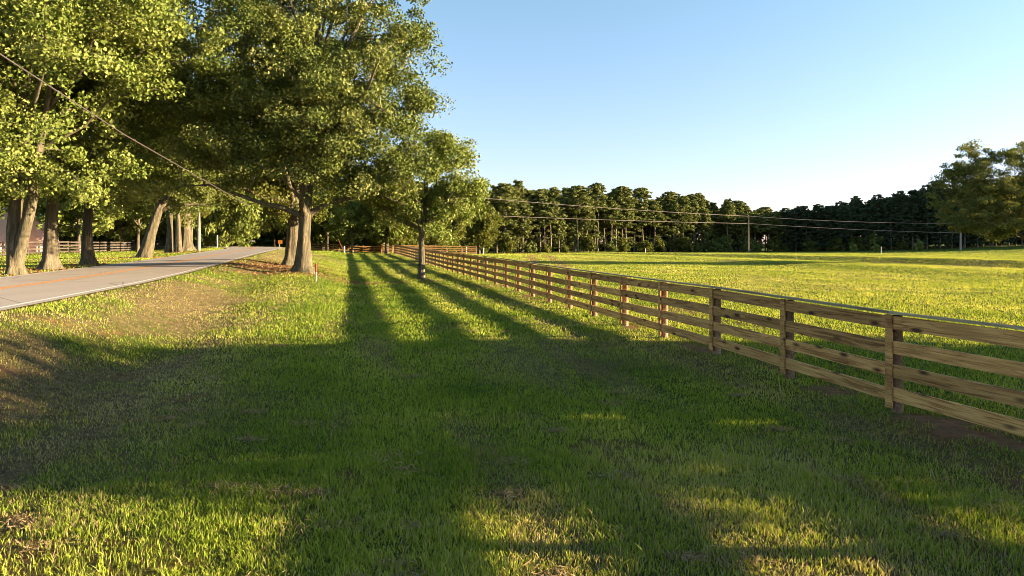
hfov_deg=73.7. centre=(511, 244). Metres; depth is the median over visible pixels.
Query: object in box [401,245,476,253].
wooden fence
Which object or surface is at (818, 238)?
pine tree
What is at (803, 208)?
pine tree
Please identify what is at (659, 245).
shrub
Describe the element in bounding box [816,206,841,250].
pine tree
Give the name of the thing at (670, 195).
pine tree
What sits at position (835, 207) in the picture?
pine tree
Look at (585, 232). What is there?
pine tree
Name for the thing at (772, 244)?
shrub
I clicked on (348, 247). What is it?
wooden fence
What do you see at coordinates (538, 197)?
pine tree
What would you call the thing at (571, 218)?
pine tree
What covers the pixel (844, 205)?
pine tree
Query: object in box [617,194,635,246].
pine tree
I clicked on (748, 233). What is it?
utility pole
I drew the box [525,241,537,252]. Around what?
shrub
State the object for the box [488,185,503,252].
pine tree
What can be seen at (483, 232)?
woodland tree
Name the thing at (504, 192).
pine tree
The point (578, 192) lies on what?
pine tree
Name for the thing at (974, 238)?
pine tree
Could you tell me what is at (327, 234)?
roadside tree
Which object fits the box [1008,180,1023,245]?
pine tree
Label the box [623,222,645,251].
pine tree
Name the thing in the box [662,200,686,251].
pine tree
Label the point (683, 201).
pine tree
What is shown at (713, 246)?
shrub
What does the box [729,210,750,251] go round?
pine tree
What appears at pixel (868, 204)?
pine tree
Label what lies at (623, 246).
shrub
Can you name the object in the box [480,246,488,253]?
shrub
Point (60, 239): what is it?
woodland tree
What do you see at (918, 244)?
sapling
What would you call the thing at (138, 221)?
roadside tree
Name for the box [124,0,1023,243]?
sky
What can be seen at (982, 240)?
pine tree
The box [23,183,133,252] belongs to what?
roadside tree
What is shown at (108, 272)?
road marking
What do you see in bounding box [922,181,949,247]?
pine tree
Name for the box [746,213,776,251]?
pine tree
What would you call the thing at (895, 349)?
wooden fence
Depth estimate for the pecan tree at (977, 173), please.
69.19 m
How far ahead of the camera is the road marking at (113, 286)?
21.66 m
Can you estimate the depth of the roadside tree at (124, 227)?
97.82 m
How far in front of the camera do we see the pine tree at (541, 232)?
188.43 m
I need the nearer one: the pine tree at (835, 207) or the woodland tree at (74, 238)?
the woodland tree at (74, 238)
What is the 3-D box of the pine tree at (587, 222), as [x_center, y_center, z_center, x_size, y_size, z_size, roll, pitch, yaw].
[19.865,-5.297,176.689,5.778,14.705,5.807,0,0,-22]
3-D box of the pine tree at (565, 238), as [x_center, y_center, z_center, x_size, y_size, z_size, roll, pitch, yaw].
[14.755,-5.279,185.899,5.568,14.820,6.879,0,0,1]
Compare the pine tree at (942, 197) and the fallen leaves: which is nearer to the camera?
the fallen leaves
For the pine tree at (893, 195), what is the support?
on the ground at (950, 428)
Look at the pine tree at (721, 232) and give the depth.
213.33 m
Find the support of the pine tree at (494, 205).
on the ground at (950, 428)
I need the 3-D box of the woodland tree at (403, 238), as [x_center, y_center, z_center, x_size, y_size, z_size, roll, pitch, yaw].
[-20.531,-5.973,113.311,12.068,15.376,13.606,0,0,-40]
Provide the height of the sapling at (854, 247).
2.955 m
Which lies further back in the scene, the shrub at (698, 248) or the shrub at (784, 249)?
the shrub at (784, 249)
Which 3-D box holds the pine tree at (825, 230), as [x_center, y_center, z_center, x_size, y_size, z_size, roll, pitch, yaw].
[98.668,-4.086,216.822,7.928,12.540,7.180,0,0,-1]
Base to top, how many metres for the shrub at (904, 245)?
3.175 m
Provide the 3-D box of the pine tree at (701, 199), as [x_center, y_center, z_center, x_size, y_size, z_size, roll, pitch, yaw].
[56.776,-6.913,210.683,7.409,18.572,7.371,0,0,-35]
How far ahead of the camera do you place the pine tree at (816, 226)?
215.24 m
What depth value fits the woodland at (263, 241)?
173.43 m
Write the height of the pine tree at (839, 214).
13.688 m
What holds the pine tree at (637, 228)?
on the ground at (950, 428)
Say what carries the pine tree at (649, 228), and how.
on the ground at (950, 428)
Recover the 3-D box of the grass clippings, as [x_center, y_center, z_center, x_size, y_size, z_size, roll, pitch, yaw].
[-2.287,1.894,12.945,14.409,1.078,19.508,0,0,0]
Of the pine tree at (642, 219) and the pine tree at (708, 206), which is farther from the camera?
the pine tree at (708, 206)
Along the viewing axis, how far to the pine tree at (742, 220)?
210.46 m
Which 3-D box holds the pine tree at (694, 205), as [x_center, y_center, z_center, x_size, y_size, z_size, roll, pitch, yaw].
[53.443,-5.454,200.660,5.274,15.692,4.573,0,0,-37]
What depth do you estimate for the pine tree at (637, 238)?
207.72 m
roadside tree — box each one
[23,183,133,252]
[92,205,151,250]
[101,189,154,252]
[180,188,232,238]
[311,194,344,247]
[320,197,377,253]
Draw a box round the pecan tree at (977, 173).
[923,139,1023,242]
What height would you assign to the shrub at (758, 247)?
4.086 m
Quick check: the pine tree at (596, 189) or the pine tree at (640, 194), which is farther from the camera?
the pine tree at (640, 194)
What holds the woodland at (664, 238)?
on the ground at (950, 428)
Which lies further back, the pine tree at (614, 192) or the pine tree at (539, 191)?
the pine tree at (614, 192)
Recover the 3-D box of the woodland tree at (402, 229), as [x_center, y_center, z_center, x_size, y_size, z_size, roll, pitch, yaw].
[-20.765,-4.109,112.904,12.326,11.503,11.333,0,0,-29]
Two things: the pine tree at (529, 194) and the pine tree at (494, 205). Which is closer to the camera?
the pine tree at (494, 205)
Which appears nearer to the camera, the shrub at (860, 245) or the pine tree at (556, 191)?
the pine tree at (556, 191)
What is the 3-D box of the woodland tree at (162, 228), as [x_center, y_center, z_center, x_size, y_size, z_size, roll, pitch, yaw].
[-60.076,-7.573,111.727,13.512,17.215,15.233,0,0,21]
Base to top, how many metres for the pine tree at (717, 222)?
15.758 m
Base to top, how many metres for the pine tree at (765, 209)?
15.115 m
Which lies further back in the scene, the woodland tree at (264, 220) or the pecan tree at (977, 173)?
the woodland tree at (264, 220)
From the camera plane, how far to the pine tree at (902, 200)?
200.24 m
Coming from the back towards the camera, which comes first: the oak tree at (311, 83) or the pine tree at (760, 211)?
the pine tree at (760, 211)
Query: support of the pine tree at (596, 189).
on the ground at (950, 428)
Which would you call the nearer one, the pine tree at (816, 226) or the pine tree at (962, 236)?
the pine tree at (962, 236)
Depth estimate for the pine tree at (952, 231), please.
197.24 m
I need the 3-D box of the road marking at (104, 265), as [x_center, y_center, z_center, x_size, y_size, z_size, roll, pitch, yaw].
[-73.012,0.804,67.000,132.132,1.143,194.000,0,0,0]
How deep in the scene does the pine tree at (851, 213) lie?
207.25 m
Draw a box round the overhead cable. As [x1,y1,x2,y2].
[0,53,249,206]
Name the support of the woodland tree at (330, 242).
on the ground at (950, 428)
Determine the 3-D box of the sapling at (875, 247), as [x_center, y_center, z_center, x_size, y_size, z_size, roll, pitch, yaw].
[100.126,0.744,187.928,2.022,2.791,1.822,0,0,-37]
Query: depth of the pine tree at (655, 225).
192.10 m
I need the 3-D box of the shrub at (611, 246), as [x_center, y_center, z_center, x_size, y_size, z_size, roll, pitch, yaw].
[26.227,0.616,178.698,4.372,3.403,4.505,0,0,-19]
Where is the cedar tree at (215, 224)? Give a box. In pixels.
[193,180,262,247]
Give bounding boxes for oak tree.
[0,0,224,269]
[0,0,236,274]
[0,22,241,264]
[115,19,229,250]
[122,62,244,257]
[124,113,206,252]
[147,0,455,273]
[166,172,221,252]
[191,0,372,265]
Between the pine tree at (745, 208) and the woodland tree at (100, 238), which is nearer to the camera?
the woodland tree at (100, 238)
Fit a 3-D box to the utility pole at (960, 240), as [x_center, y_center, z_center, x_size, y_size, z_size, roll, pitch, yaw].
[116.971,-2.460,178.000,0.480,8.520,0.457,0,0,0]
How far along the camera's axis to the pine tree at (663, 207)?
197.66 m
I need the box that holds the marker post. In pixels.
[315,264,316,281]
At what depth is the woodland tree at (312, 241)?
143.05 m
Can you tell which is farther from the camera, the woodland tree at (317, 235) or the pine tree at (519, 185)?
the pine tree at (519, 185)
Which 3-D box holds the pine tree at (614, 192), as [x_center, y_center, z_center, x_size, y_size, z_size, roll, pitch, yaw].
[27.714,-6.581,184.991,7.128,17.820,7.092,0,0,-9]
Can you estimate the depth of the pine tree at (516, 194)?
166.06 m
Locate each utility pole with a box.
[197,212,200,250]
[748,215,748,252]
[960,231,961,249]
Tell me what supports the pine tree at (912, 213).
on the ground at (950, 428)
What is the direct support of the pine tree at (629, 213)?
on the ground at (950, 428)
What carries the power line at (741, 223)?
attached to the utility pole at (748, 233)
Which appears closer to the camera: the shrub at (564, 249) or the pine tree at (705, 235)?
the shrub at (564, 249)
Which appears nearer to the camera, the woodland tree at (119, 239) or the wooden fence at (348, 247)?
the wooden fence at (348, 247)
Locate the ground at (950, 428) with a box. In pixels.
[0,242,1023,575]
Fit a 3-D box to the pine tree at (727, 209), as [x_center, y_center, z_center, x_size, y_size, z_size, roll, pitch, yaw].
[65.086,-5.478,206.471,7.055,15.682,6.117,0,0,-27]
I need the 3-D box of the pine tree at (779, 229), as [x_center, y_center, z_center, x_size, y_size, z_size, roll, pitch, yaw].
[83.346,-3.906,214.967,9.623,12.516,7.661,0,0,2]
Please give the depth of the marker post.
33.17 m
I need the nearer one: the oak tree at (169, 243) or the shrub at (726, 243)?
the oak tree at (169, 243)
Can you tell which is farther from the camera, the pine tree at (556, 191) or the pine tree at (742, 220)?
the pine tree at (742, 220)
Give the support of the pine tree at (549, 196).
on the ground at (950, 428)
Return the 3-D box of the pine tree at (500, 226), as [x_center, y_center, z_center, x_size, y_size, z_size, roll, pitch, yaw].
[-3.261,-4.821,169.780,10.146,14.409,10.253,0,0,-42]
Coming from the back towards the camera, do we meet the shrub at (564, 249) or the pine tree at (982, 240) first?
the pine tree at (982, 240)
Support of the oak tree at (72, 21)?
on the ground at (950, 428)
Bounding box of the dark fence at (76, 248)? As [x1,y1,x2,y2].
[0,239,165,256]
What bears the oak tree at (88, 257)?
on the ground at (950, 428)
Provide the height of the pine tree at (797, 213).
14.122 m
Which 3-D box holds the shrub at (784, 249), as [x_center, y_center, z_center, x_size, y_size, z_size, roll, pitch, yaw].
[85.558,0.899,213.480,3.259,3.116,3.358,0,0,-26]
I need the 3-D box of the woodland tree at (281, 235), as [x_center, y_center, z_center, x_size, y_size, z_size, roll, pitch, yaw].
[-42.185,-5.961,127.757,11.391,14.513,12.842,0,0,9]
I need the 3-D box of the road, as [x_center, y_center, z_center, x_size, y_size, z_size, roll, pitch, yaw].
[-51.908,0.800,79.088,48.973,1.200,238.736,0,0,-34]
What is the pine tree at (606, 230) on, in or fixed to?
on the ground at (950, 428)
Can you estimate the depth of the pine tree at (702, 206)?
203.67 m
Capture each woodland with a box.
[59,200,473,251]
[347,202,1023,252]
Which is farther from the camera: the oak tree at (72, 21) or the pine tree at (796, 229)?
the pine tree at (796, 229)
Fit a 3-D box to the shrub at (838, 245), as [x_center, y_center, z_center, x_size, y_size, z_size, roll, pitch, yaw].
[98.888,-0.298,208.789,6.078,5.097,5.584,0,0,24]
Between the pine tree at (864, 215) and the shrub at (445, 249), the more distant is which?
the pine tree at (864, 215)
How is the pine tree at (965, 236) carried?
on the ground at (950, 428)
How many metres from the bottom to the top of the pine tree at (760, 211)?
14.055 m
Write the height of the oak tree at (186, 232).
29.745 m
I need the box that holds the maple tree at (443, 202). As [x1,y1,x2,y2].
[360,128,492,279]
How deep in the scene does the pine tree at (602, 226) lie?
186.58 m
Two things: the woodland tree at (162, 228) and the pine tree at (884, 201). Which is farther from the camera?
the pine tree at (884, 201)
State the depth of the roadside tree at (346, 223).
110.60 m
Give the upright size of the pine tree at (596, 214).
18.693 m
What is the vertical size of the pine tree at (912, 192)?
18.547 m
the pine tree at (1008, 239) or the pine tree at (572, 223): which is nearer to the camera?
the pine tree at (572, 223)
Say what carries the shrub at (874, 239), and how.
on the ground at (950, 428)
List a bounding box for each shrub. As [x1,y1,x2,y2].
[437,243,456,251]
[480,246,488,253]
[498,232,516,253]
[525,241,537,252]
[541,244,551,252]
[560,245,569,252]
[576,234,596,251]
[604,241,618,251]
[618,238,630,251]
[636,240,653,252]
[652,237,666,252]
[673,235,693,251]
[693,244,702,251]
[705,239,722,251]
[718,235,732,251]
[738,236,755,251]
[753,240,762,251]
[766,237,782,251]
[781,243,790,251]
[800,238,821,251]
[825,236,845,250]
[847,235,866,250]
[864,231,884,250]
[895,240,908,249]
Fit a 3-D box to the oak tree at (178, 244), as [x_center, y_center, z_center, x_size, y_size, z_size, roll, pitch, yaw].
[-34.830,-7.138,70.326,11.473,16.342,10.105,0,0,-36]
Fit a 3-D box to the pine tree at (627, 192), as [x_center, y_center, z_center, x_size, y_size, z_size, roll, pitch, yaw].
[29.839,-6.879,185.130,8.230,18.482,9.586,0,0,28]
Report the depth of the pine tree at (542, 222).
169.83 m
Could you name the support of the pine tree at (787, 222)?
on the ground at (950, 428)
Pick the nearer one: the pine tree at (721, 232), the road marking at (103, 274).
the road marking at (103, 274)
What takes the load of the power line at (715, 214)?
attached to the utility pole at (748, 233)
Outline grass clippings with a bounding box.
[0,306,1023,575]
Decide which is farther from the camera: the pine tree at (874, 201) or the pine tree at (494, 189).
the pine tree at (874, 201)
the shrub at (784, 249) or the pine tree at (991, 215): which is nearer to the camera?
the pine tree at (991, 215)
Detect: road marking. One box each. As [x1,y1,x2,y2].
[0,246,228,277]
[0,247,253,287]
[0,247,255,288]
[0,247,280,307]
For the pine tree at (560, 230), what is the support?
on the ground at (950, 428)
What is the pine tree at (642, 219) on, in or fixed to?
on the ground at (950, 428)
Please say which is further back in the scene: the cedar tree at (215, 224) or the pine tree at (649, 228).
the pine tree at (649, 228)
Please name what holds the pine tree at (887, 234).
on the ground at (950, 428)
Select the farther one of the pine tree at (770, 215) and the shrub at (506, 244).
the pine tree at (770, 215)
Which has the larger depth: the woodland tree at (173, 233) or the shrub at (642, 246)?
the shrub at (642, 246)
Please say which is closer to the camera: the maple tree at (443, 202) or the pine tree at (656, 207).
the maple tree at (443, 202)
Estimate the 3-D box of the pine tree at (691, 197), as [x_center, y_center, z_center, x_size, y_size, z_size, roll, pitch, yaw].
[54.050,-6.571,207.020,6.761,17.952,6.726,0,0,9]
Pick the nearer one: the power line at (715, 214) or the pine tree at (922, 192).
the power line at (715, 214)
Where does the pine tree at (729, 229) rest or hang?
on the ground at (950, 428)
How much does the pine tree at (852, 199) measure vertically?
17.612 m
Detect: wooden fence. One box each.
[311,242,391,252]
[394,245,1023,436]
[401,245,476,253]
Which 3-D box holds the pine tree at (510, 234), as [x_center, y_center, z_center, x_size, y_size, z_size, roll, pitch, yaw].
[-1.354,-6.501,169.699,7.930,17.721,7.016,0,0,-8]
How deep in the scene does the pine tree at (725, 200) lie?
209.61 m
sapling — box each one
[849,243,857,251]
[871,243,878,251]
[913,240,923,250]
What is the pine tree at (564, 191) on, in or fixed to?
on the ground at (950, 428)
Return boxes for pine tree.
[457,193,469,249]
[459,183,494,253]
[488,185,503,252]
[489,197,515,252]
[489,200,502,253]
[490,183,519,253]
[499,184,517,243]
[503,186,526,252]
[510,198,539,252]
[512,179,529,252]
[520,190,540,247]
[529,189,552,252]
[530,194,553,252]
[532,221,549,247]
[534,195,551,252]
[538,188,553,248]
[539,198,566,252]
[543,187,562,251]
[549,196,568,252]
[552,200,574,251]
[556,200,571,247]
[560,187,570,242]
[562,185,593,251]
[563,195,583,251]
[565,202,585,251]
[575,204,598,249]
[578,197,598,251]
[587,182,612,251]
[589,187,604,251]
[595,206,617,250]
[598,194,610,248]
[599,200,624,244]
[604,188,628,246]
[605,186,637,238]
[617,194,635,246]
[617,200,638,250]
[623,205,651,251]
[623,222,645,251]
[627,234,640,251]
[632,187,659,251]
[633,203,656,244]
[641,201,668,251]
[643,222,665,248]
[646,197,676,247]
[646,205,665,251]
[659,191,680,251]
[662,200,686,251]
[672,207,690,251]
[674,195,696,247]
[684,194,700,251]
[688,200,701,251]
[692,193,710,245]
[692,204,714,245]
[696,210,712,251]
[703,202,717,241]
[706,202,722,251]
[713,213,732,248]
[717,201,741,236]
[717,219,737,251]
[718,198,738,246]
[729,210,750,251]
[732,200,756,251]
[732,212,750,251]
[741,205,753,238]
[745,211,760,250]
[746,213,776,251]
[753,209,763,243]
[756,207,772,250]
[759,211,780,251]
[763,213,793,251]
[772,211,798,248]
[783,208,808,251]
[789,211,802,250]
[792,206,812,250]
[793,211,817,249]
[802,204,832,250]
[804,207,829,250]
[815,212,833,250]
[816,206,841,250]
[824,206,852,250]
[829,208,852,250]
[835,201,845,241]
[835,202,857,250]
[839,206,865,247]
[846,196,861,244]
[852,198,866,238]
[854,208,878,250]
[861,200,884,245]
[863,194,890,245]
[872,199,892,249]
[875,198,905,249]
[884,193,909,249]
[886,194,918,249]
[896,196,928,249]
[907,189,920,248]
[909,195,936,242]
[910,184,942,248]
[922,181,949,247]
[925,188,956,248]
[936,185,964,247]
[950,192,976,247]
[953,191,976,247]
[967,188,990,247]
[967,234,984,246]
[979,183,1003,246]
[997,180,1023,246]
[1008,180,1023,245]
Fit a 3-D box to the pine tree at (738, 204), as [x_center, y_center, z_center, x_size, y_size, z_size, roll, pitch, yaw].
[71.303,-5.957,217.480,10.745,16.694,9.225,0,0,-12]
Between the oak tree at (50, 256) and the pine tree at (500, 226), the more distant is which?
the pine tree at (500, 226)
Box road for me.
[0,246,282,310]
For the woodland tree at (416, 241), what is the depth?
131.86 m
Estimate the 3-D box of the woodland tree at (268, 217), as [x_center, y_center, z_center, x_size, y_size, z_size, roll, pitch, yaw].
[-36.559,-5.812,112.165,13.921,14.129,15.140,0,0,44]
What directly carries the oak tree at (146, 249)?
on the ground at (950, 428)
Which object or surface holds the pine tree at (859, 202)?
on the ground at (950, 428)
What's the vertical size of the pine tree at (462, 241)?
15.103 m
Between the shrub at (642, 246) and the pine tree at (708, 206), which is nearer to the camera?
the shrub at (642, 246)
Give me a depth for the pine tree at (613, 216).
180.18 m
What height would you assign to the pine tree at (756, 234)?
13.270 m
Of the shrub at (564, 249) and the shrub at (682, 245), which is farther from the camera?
the shrub at (682, 245)
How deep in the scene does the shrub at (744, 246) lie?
206.08 m
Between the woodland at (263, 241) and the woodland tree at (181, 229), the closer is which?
the woodland tree at (181, 229)
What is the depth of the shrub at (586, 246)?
174.79 m
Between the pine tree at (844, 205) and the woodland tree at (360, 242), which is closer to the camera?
the woodland tree at (360, 242)
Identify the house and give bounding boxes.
[0,208,60,251]
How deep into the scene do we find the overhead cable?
18.57 m
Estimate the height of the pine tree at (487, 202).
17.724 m
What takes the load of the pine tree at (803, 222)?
on the ground at (950, 428)
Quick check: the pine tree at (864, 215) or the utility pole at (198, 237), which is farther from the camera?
the pine tree at (864, 215)
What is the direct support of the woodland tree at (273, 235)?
on the ground at (950, 428)
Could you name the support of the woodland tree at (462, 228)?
on the ground at (950, 428)
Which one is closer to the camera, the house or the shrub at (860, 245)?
the house
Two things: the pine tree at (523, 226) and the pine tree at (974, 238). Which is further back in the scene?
the pine tree at (974, 238)
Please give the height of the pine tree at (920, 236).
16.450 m
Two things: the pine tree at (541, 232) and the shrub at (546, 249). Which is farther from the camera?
the pine tree at (541, 232)
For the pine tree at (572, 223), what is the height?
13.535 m
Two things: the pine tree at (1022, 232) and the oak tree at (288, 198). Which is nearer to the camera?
the oak tree at (288, 198)
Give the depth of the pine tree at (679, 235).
197.15 m
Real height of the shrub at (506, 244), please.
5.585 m
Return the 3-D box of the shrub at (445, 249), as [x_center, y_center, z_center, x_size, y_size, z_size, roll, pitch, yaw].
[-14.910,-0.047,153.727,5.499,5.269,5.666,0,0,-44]
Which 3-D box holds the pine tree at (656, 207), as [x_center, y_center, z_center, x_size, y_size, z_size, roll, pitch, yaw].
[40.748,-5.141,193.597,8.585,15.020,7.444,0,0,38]
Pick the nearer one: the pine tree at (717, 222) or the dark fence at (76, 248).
the dark fence at (76, 248)
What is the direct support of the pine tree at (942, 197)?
on the ground at (950, 428)
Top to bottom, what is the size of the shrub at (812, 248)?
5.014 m
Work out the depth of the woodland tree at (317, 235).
125.42 m
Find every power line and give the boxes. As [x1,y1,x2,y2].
[486,198,950,223]
[509,216,946,232]
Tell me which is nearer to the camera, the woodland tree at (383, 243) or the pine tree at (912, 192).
the woodland tree at (383, 243)
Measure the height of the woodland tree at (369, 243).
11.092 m
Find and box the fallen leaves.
[0,250,378,283]
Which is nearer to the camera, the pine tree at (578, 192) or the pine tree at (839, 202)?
the pine tree at (578, 192)
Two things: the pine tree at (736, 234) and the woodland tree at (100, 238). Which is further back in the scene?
the pine tree at (736, 234)
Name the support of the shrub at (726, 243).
on the ground at (950, 428)
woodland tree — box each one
[22,202,63,249]
[36,198,119,240]
[69,231,117,248]
[102,230,142,243]
[128,211,174,248]
[156,221,175,245]
[164,217,204,245]
[237,179,275,246]
[237,183,269,240]
[240,181,325,234]
[265,214,286,242]
[310,179,354,247]
[310,234,333,243]
[319,237,350,250]
[350,238,372,252]
[352,199,419,243]
[356,168,423,253]
[356,233,389,252]
[369,232,416,251]
[397,219,428,247]
[424,211,469,251]
[459,198,504,253]
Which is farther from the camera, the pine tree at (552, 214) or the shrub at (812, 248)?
the shrub at (812, 248)
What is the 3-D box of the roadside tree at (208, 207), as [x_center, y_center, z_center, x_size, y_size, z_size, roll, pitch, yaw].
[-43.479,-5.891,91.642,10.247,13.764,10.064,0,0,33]
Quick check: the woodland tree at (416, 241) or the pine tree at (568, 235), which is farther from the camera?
the pine tree at (568, 235)

